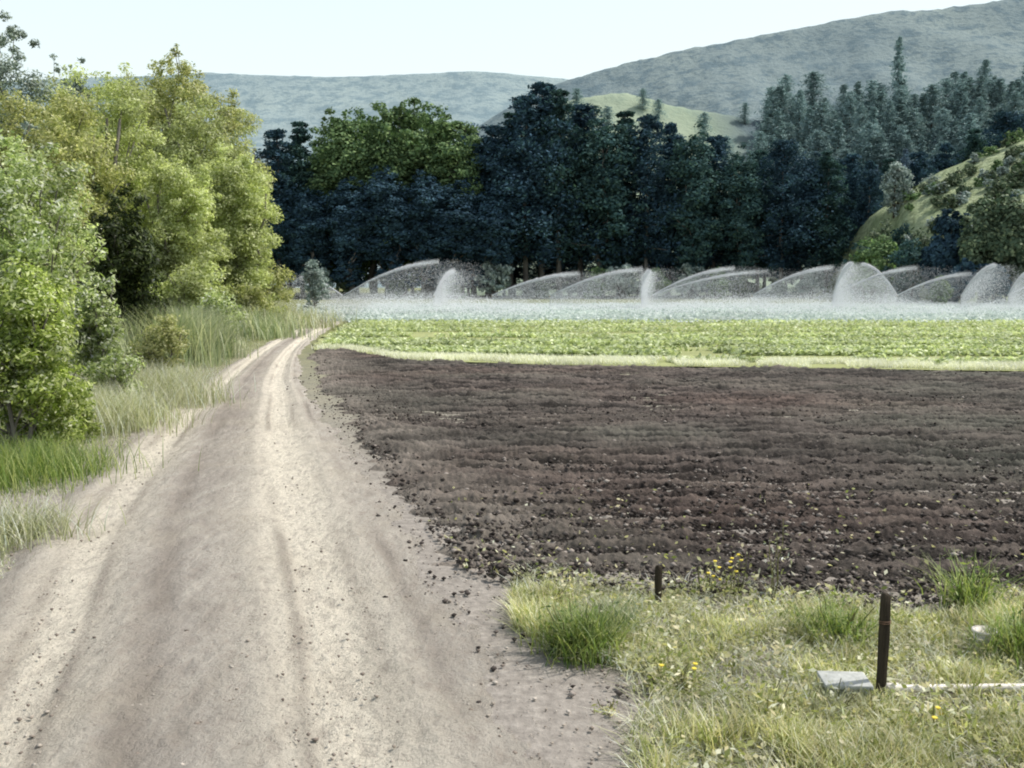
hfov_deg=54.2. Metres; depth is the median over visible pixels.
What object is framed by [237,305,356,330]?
grass clump
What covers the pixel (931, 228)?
shrub
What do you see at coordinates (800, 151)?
conifer
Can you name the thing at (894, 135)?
conifer
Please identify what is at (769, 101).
conifer
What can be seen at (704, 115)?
conifer
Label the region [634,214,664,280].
tree
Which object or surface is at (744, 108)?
conifer
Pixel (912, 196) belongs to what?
shrub
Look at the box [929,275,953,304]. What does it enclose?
shrub
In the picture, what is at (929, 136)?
conifer
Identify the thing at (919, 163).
conifer
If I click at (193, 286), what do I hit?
shrub
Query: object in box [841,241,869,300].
shrub
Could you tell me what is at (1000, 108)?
conifer
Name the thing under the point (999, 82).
conifer
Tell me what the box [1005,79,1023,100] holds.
conifer
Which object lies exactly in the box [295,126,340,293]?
tree
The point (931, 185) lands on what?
shrub
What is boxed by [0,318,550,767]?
road
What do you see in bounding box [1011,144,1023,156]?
shrub
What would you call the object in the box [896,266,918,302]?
shrub
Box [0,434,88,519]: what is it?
bank green grass
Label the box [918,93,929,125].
conifer
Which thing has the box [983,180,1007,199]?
shrub
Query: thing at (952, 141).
conifer
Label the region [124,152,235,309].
willow
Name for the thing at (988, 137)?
conifer
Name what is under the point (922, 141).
conifer
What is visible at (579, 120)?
conifer
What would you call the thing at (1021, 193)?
shrub
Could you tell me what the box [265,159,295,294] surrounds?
conifer
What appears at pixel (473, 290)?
tree
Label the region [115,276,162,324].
shrub
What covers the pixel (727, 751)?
verge weeds
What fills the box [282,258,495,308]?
water spray
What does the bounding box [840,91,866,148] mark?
conifer
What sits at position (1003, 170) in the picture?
shrub
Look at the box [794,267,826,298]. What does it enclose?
understorey shrub
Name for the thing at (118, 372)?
shrub
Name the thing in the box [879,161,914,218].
tree
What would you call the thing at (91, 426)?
shrub
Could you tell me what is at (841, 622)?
grass tuft
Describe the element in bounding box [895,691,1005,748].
weed
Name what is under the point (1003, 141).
shrub
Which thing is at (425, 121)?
tree
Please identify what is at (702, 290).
tree
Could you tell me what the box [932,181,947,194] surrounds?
shrub
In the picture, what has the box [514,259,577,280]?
conifer
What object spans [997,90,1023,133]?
conifer
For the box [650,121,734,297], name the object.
tree
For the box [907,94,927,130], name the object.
conifer
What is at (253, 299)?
shrub
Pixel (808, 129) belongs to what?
conifer
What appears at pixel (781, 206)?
conifer
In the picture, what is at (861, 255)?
shrub
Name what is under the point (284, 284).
tree
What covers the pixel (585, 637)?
grass clump
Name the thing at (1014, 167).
shrub
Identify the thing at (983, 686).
water pipe
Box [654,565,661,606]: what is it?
wooden stake
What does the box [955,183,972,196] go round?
shrub
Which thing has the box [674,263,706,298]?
understorey shrub
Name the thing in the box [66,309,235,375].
reed clump
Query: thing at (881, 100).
conifer
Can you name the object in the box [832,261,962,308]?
water spray
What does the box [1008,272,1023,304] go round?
water spray
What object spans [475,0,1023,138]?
hill
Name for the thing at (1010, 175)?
shrub
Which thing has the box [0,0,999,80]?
sky
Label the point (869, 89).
conifer
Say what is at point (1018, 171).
shrub
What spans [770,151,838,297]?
tree
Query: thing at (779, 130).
conifer
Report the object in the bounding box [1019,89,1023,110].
conifer
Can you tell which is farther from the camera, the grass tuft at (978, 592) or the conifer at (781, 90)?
the conifer at (781, 90)
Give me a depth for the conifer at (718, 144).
150.49 m
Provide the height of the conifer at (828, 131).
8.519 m
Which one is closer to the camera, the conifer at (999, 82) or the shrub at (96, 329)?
the shrub at (96, 329)
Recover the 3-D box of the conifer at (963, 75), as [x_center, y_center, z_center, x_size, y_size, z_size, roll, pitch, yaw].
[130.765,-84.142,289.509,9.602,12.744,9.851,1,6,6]
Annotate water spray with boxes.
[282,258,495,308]
[434,267,481,306]
[492,271,629,305]
[549,267,695,306]
[630,269,662,307]
[652,266,836,304]
[752,265,878,306]
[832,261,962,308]
[839,263,1007,305]
[960,263,1020,307]
[1008,272,1023,304]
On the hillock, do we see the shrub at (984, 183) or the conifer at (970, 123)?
the shrub at (984, 183)
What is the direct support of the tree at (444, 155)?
on the forest floor
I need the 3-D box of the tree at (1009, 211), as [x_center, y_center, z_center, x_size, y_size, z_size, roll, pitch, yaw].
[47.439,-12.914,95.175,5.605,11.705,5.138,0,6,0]
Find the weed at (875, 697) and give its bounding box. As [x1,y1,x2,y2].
[834,686,898,724]
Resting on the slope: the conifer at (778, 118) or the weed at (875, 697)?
the conifer at (778, 118)
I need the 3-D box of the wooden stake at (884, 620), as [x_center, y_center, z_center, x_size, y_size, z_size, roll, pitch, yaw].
[1.782,1.307,4.809,0.060,0.612,0.060,1,3,-18]
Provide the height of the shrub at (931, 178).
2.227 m
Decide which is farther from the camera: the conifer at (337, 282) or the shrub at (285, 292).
the conifer at (337, 282)
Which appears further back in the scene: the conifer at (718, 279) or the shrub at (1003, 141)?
the conifer at (718, 279)
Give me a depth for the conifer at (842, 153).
248.06 m
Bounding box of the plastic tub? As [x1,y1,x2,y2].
[971,625,997,649]
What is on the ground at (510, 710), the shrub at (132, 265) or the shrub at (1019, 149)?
the shrub at (132, 265)
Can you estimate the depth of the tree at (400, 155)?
145.15 m
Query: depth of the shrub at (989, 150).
134.00 m
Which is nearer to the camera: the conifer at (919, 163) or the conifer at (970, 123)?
the conifer at (919, 163)
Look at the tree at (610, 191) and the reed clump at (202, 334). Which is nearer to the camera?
the reed clump at (202, 334)
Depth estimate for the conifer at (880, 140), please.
253.81 m
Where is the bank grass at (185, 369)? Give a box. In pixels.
[0,332,283,577]
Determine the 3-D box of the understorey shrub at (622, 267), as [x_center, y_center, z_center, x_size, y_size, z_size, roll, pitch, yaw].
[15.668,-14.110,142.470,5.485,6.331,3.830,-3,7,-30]
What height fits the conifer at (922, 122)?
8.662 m
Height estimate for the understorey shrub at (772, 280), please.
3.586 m
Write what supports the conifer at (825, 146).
on the slope
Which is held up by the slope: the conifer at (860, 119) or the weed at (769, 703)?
the conifer at (860, 119)
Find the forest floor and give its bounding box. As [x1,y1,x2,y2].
[269,292,831,297]
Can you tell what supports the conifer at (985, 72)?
on the slope
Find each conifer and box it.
[251,128,329,290]
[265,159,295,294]
[268,121,339,297]
[275,261,343,283]
[332,263,354,295]
[455,124,538,274]
[474,92,594,297]
[474,112,566,297]
[477,271,522,295]
[491,81,606,295]
[500,261,534,295]
[511,88,619,296]
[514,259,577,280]
[522,257,588,293]
[526,103,616,297]
[551,276,606,293]
[566,88,585,117]
[578,110,663,297]
[580,113,695,295]
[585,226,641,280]
[591,226,643,280]
[595,105,615,132]
[610,281,678,295]
[628,122,713,297]
[635,88,652,109]
[641,261,683,288]
[642,249,728,295]
[649,98,672,122]
[659,135,770,297]
[691,111,714,141]
[697,272,739,295]
[702,220,732,295]
[717,135,737,171]
[719,150,792,296]
[720,213,801,295]
[726,282,770,294]
[736,102,754,123]
[742,131,768,170]
[746,139,846,297]
[750,86,785,135]
[751,86,796,139]
[751,117,776,150]
[756,135,774,164]
[763,126,790,170]
[766,108,789,140]
[767,251,809,293]
[775,73,796,114]
[783,123,804,142]
[784,150,862,292]
[784,286,821,295]
[785,90,810,146]
[785,97,795,130]
[790,142,810,164]
[792,99,809,140]
[795,71,838,114]
[796,101,852,153]
[797,106,820,157]
[802,130,839,171]
[813,142,836,172]
[814,97,832,111]
[816,129,836,160]
[826,109,843,142]
[827,119,855,165]
[827,152,880,275]
[832,84,856,137]
[832,160,892,260]
[833,149,865,181]
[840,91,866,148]
[843,103,868,150]
[844,81,869,137]
[850,121,893,177]
[859,107,888,157]
[860,79,886,125]
[867,136,899,173]
[868,83,890,118]
[868,89,891,125]
[876,100,901,150]
[876,158,900,208]
[878,86,929,129]
[879,125,890,151]
[881,133,902,166]
[884,125,918,159]
[885,107,935,151]
[886,36,911,103]
[890,97,916,153]
[893,151,940,190]
[895,138,920,166]
[900,148,910,181]
[901,79,913,105]
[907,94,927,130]
[912,114,929,144]
[915,134,929,153]
[916,84,954,137]
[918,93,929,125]
[919,143,965,181]
[923,107,957,151]
[923,141,955,168]
[924,133,936,155]
[927,78,956,112]
[935,100,954,121]
[943,98,957,127]
[945,78,984,134]
[946,71,960,105]
[946,76,989,118]
[946,120,963,143]
[948,113,982,148]
[949,139,955,158]
[950,141,969,162]
[951,94,970,139]
[953,71,977,108]
[953,128,988,162]
[955,114,989,150]
[964,96,994,134]
[970,75,991,125]
[972,79,1007,125]
[973,59,996,103]
[978,110,1023,151]
[982,132,996,145]
[983,109,993,140]
[985,103,1012,139]
[988,78,1014,113]
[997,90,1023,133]
[998,81,1023,112]
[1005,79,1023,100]
[1018,63,1023,88]
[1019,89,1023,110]
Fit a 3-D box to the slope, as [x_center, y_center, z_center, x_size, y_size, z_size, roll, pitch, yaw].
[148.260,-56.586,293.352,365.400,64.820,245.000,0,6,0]
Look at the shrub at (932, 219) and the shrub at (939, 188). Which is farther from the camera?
the shrub at (939, 188)
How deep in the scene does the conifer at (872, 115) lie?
264.97 m
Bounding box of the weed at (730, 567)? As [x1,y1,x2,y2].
[710,551,756,601]
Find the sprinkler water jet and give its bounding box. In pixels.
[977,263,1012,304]
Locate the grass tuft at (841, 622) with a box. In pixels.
[758,585,927,655]
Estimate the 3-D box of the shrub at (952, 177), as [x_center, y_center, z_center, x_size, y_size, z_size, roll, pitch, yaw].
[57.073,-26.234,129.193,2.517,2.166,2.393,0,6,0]
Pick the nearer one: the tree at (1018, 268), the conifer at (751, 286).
the tree at (1018, 268)
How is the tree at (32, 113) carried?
on the ground at (510, 710)
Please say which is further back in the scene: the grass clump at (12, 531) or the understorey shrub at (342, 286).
the understorey shrub at (342, 286)
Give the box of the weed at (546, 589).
[508,572,594,609]
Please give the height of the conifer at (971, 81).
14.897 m
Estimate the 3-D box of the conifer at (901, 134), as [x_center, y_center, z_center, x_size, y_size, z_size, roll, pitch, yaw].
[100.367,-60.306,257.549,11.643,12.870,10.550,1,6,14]
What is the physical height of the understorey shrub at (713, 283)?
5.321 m
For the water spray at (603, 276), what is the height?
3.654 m
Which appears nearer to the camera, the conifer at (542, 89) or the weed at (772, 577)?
the weed at (772, 577)
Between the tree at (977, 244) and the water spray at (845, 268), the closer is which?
the water spray at (845, 268)
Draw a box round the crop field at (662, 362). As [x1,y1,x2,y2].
[313,322,1023,370]
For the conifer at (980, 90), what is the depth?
277.68 m
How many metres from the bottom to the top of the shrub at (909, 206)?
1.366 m
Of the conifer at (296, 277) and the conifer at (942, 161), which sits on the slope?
the conifer at (942, 161)
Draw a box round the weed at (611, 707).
[591,698,622,715]
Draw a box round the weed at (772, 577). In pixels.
[758,519,795,602]
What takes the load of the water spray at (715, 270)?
on the wet field at (705, 320)
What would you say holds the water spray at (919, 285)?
on the wet field at (705, 320)
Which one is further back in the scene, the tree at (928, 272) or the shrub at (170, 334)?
the tree at (928, 272)
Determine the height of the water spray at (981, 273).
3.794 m
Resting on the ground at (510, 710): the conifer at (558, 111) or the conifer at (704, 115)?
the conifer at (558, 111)
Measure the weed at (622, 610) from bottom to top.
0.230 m
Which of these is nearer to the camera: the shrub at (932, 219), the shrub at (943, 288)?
the shrub at (943, 288)
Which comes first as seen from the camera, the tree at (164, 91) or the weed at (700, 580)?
the weed at (700, 580)
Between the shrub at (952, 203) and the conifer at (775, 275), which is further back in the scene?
the conifer at (775, 275)
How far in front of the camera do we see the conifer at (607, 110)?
268.75 m
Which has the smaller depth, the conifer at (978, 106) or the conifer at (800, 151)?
the conifer at (800, 151)
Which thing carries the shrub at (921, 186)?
on the hillock
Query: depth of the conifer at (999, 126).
183.37 m
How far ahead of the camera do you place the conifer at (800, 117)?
280.95 m
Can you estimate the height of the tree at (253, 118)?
13.021 m
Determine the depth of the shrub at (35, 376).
11.43 m
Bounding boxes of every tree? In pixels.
[0,10,54,178]
[0,88,103,322]
[7,72,136,316]
[41,62,175,310]
[49,53,100,121]
[103,63,191,204]
[122,43,244,245]
[153,93,257,282]
[208,103,276,305]
[272,269,297,291]
[276,190,334,291]
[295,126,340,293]
[303,141,337,287]
[306,106,374,282]
[320,176,378,298]
[339,101,405,296]
[352,164,422,297]
[355,259,374,295]
[358,96,438,297]
[388,128,418,295]
[389,97,456,296]
[391,169,452,298]
[414,111,485,297]
[424,180,488,297]
[443,123,494,297]
[464,188,526,298]
[466,268,489,295]
[514,283,551,295]
[563,258,591,295]
[569,105,648,296]
[604,279,638,295]
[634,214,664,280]
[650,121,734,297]
[682,281,707,295]
[708,142,777,297]
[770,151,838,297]
[813,217,844,282]
[917,243,938,302]
[924,208,969,289]
[948,258,984,303]
[956,195,1006,302]
[988,187,1023,303]
[1007,256,1023,303]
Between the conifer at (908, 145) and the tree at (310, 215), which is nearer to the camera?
the tree at (310, 215)
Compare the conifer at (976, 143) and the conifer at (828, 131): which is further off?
the conifer at (828, 131)
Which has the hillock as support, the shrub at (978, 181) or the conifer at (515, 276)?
the shrub at (978, 181)
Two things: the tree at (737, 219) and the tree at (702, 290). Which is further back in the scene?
the tree at (702, 290)
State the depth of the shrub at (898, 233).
115.52 m
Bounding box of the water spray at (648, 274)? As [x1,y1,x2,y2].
[630,269,662,307]
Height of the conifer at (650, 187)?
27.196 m
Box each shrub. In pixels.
[0,129,107,412]
[0,257,96,456]
[38,375,104,444]
[59,269,126,387]
[79,182,173,337]
[81,337,147,399]
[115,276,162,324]
[120,313,195,376]
[152,250,229,317]
[192,288,249,344]
[228,283,276,324]
[237,260,295,311]
[301,259,330,308]
[315,267,333,298]
[334,278,355,298]
[385,274,411,297]
[444,275,467,298]
[474,261,514,298]
[533,281,550,298]
[583,266,607,298]
[605,263,640,298]
[648,266,672,297]
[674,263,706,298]
[705,266,730,298]
[729,274,751,297]
[768,278,787,298]
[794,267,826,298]
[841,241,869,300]
[849,236,879,302]
[859,233,901,302]
[865,218,892,299]
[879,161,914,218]
[879,238,924,301]
[883,222,911,301]
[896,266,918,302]
[901,227,930,301]
[902,191,921,200]
[902,234,912,239]
[904,202,913,210]
[912,183,927,193]
[919,173,940,184]
[921,184,932,195]
[924,181,937,194]
[925,216,934,229]
[929,195,945,207]
[929,220,936,233]
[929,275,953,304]
[931,182,949,193]
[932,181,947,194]
[942,193,954,201]
[943,173,965,186]
[945,167,963,176]
[945,197,958,209]
[952,194,968,205]
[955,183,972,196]
[957,191,971,197]
[963,163,977,176]
[967,152,979,163]
[972,176,986,186]
[977,168,994,180]
[979,146,999,156]
[981,169,999,180]
[982,179,993,189]
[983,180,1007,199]
[990,159,1002,170]
[996,166,1009,176]
[999,138,1011,147]
[1001,177,1016,188]
[1002,189,1023,195]
[1003,128,1023,144]
[1003,156,1015,166]
[1004,147,1015,158]
[1006,169,1021,182]
[1010,160,1023,170]
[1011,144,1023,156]
[1011,181,1023,188]
[1015,165,1023,181]
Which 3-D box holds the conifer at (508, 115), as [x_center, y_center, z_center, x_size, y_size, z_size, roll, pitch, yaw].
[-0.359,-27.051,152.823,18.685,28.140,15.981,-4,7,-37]
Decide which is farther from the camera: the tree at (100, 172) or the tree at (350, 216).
the tree at (350, 216)
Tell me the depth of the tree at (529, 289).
166.16 m
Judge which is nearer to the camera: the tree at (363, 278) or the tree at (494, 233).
the tree at (494, 233)
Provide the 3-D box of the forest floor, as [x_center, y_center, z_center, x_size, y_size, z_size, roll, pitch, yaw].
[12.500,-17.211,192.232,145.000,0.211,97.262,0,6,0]
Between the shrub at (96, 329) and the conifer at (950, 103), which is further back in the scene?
the conifer at (950, 103)
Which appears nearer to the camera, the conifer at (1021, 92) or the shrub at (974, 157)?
the shrub at (974, 157)
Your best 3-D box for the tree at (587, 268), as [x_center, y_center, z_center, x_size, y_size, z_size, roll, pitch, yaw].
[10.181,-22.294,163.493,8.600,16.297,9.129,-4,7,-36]
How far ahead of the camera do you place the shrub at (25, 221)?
13.70 m
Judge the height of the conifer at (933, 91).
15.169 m
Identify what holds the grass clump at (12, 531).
on the ground at (510, 710)
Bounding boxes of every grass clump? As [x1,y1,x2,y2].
[0,423,201,502]
[0,483,125,562]
[19,377,224,442]
[71,356,257,411]
[171,302,335,341]
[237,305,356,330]
[478,589,662,677]
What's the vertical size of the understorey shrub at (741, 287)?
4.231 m
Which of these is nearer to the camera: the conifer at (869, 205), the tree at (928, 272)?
the tree at (928, 272)
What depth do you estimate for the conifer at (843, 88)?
281.05 m
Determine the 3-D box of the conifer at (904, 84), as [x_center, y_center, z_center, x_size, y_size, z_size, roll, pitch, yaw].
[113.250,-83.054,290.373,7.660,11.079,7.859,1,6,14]
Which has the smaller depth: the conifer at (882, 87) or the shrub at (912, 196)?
the shrub at (912, 196)
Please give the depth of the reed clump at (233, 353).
27.44 m
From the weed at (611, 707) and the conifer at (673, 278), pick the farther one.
the conifer at (673, 278)
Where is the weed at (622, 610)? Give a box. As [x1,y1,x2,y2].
[570,590,660,636]
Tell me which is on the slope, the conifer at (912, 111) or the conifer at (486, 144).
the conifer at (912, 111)
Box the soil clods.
[287,353,1023,702]
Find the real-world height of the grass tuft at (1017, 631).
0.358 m
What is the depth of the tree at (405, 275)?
162.10 m
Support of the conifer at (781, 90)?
on the slope
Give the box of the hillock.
[812,136,1023,302]
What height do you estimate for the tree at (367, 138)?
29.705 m
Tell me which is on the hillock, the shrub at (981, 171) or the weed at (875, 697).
the shrub at (981, 171)
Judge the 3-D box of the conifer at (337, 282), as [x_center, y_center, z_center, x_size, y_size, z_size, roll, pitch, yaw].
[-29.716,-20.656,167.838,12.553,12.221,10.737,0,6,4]
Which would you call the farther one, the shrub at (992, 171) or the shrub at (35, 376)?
the shrub at (992, 171)
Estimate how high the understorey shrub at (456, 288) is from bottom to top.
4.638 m
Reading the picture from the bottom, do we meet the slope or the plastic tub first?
the plastic tub
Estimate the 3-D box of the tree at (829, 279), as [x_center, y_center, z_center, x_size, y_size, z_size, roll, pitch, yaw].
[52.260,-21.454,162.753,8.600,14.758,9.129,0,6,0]
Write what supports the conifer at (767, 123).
on the slope
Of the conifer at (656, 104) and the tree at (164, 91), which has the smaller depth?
the tree at (164, 91)
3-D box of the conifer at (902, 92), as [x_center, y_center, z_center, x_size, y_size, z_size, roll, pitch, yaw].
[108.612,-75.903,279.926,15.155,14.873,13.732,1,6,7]
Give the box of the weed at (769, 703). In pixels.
[707,677,819,730]
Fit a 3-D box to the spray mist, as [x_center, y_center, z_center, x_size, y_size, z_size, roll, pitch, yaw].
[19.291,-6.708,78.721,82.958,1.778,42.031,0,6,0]
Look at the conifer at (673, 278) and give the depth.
164.99 m
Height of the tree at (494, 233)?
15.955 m
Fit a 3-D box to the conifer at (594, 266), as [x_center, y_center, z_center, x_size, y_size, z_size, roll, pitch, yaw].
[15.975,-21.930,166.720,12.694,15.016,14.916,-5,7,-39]
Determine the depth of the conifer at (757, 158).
152.23 m
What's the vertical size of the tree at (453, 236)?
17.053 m
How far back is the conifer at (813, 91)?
294.65 m
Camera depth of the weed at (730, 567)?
6.34 m
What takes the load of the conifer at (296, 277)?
on the ground at (510, 710)
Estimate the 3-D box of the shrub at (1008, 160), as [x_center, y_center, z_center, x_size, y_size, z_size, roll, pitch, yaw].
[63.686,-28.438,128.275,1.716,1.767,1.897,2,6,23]
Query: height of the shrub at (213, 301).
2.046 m
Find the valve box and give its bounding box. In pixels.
[817,671,873,703]
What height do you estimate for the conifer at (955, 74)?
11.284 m
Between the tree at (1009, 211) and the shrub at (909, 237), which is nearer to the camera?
the tree at (1009, 211)
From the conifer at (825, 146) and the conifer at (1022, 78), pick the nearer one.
the conifer at (825, 146)
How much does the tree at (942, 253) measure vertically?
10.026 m
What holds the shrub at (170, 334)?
on the ground at (510, 710)
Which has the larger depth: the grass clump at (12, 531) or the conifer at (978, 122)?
the conifer at (978, 122)
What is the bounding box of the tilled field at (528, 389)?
[306,348,1023,594]
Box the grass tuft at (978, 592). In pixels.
[908,547,1023,617]
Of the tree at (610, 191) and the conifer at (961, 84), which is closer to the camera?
the tree at (610, 191)
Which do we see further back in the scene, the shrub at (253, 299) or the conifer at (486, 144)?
the conifer at (486, 144)
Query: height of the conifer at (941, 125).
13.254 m
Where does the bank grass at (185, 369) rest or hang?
on the ground at (510, 710)
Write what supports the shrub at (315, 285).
on the ground at (510, 710)
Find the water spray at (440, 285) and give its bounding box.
[434,267,481,306]
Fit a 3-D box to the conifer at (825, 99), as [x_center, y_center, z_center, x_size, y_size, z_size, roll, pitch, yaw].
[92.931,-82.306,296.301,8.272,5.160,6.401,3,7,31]
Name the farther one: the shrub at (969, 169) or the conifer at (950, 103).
the conifer at (950, 103)
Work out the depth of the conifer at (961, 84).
278.41 m
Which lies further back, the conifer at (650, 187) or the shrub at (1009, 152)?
the conifer at (650, 187)
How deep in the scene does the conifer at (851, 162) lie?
151.85 m
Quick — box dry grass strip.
[311,341,1023,369]
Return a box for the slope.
[443,93,985,295]
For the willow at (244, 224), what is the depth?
42.92 m
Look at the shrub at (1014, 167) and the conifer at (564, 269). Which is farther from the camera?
the conifer at (564, 269)
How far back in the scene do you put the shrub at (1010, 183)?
121.32 m
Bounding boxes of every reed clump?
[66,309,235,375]
[115,296,259,368]
[152,302,266,359]
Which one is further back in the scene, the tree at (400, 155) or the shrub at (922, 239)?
the tree at (400, 155)
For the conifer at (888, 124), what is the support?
on the slope
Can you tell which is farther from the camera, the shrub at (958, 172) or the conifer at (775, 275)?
the conifer at (775, 275)
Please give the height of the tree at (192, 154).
11.237 m
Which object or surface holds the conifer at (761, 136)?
on the slope
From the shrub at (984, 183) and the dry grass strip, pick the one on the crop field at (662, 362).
the dry grass strip
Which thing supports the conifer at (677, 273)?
on the ground at (510, 710)
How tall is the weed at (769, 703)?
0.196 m
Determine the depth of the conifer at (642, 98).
286.74 m
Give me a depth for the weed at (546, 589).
6.27 m
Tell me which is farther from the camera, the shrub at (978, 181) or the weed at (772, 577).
the shrub at (978, 181)
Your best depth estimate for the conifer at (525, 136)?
145.23 m
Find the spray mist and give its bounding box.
[285,287,1023,318]
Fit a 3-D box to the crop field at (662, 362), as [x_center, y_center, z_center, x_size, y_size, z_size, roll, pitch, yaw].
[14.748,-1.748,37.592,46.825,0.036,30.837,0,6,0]
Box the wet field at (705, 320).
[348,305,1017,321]
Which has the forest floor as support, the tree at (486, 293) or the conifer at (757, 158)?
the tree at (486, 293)
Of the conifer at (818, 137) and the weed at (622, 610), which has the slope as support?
the conifer at (818, 137)
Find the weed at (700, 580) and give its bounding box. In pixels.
[684,560,725,597]
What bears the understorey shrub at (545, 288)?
on the ground at (510, 710)
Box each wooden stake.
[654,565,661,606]
[875,592,890,699]
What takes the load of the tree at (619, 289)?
on the forest floor
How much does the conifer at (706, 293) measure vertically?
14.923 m
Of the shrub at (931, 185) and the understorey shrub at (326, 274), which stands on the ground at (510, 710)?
the understorey shrub at (326, 274)
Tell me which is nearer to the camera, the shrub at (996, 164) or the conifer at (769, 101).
the shrub at (996, 164)
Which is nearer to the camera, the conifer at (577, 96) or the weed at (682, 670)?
the weed at (682, 670)
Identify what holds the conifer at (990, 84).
on the slope
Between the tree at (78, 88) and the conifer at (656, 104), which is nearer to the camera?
the tree at (78, 88)
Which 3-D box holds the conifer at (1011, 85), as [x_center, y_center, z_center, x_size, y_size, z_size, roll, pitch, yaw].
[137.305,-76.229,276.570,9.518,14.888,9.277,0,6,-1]
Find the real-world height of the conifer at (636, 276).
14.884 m
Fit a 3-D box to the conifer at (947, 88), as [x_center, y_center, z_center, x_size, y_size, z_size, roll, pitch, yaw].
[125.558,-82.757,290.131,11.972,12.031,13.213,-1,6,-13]
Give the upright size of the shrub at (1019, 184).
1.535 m
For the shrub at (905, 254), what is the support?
on the ground at (510, 710)
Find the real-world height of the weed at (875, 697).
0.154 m
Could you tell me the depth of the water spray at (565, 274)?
88.25 m
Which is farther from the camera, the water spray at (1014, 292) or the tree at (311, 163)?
the tree at (311, 163)
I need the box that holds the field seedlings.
[428,483,1023,607]
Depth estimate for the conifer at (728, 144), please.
257.05 m
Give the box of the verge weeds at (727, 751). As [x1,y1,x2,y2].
[530,562,1023,767]
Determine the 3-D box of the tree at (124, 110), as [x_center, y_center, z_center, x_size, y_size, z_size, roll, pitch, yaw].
[-16.942,-7.619,41.550,6.665,11.276,5.921,2,6,18]
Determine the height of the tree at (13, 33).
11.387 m
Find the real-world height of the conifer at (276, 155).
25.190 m
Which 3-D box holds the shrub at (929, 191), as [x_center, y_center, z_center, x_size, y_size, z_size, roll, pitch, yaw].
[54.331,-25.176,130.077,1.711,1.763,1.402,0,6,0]
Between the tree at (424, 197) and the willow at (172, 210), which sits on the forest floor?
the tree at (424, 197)
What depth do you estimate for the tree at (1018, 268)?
93.08 m
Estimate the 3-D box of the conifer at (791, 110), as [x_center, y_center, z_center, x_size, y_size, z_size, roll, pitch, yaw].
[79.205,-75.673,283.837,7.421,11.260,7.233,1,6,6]
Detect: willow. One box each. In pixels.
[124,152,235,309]
[184,140,284,320]
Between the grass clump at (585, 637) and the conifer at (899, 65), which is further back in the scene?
the conifer at (899, 65)
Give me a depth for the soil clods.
7.96 m
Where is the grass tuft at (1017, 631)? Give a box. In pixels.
[948,593,1023,675]
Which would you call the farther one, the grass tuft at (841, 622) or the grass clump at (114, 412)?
the grass clump at (114, 412)
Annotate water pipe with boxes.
[886,683,1023,692]
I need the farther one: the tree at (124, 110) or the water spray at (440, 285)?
the water spray at (440, 285)
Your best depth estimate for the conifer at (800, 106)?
275.35 m
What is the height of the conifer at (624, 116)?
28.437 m
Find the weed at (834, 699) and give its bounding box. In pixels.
[775,674,893,724]
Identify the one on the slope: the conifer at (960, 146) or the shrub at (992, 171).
the conifer at (960, 146)
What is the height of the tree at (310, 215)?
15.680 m
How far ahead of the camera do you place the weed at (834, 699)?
4.65 m
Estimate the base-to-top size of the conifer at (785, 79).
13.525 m
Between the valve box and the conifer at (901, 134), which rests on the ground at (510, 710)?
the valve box
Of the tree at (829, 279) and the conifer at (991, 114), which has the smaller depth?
the tree at (829, 279)
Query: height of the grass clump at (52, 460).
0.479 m
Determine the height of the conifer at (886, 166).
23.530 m
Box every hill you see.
[0,71,568,287]
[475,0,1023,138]
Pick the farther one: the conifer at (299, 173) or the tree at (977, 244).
the conifer at (299, 173)
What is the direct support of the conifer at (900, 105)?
on the slope
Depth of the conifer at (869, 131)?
254.51 m
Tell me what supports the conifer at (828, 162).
on the ground at (510, 710)
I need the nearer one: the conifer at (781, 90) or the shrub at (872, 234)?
the shrub at (872, 234)
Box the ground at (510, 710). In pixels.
[0,288,1023,767]
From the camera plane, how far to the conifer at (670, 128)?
152.50 m
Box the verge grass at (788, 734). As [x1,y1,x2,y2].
[492,572,1023,767]
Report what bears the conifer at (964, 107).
on the slope
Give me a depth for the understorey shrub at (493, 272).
141.95 m
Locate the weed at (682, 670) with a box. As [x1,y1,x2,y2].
[617,647,708,702]
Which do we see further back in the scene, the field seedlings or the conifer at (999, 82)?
the conifer at (999, 82)
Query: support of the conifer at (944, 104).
on the slope
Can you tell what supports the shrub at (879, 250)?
on the ground at (510, 710)
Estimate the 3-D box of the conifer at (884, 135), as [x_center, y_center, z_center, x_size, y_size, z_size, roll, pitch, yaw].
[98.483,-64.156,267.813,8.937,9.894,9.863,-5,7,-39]
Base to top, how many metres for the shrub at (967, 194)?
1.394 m

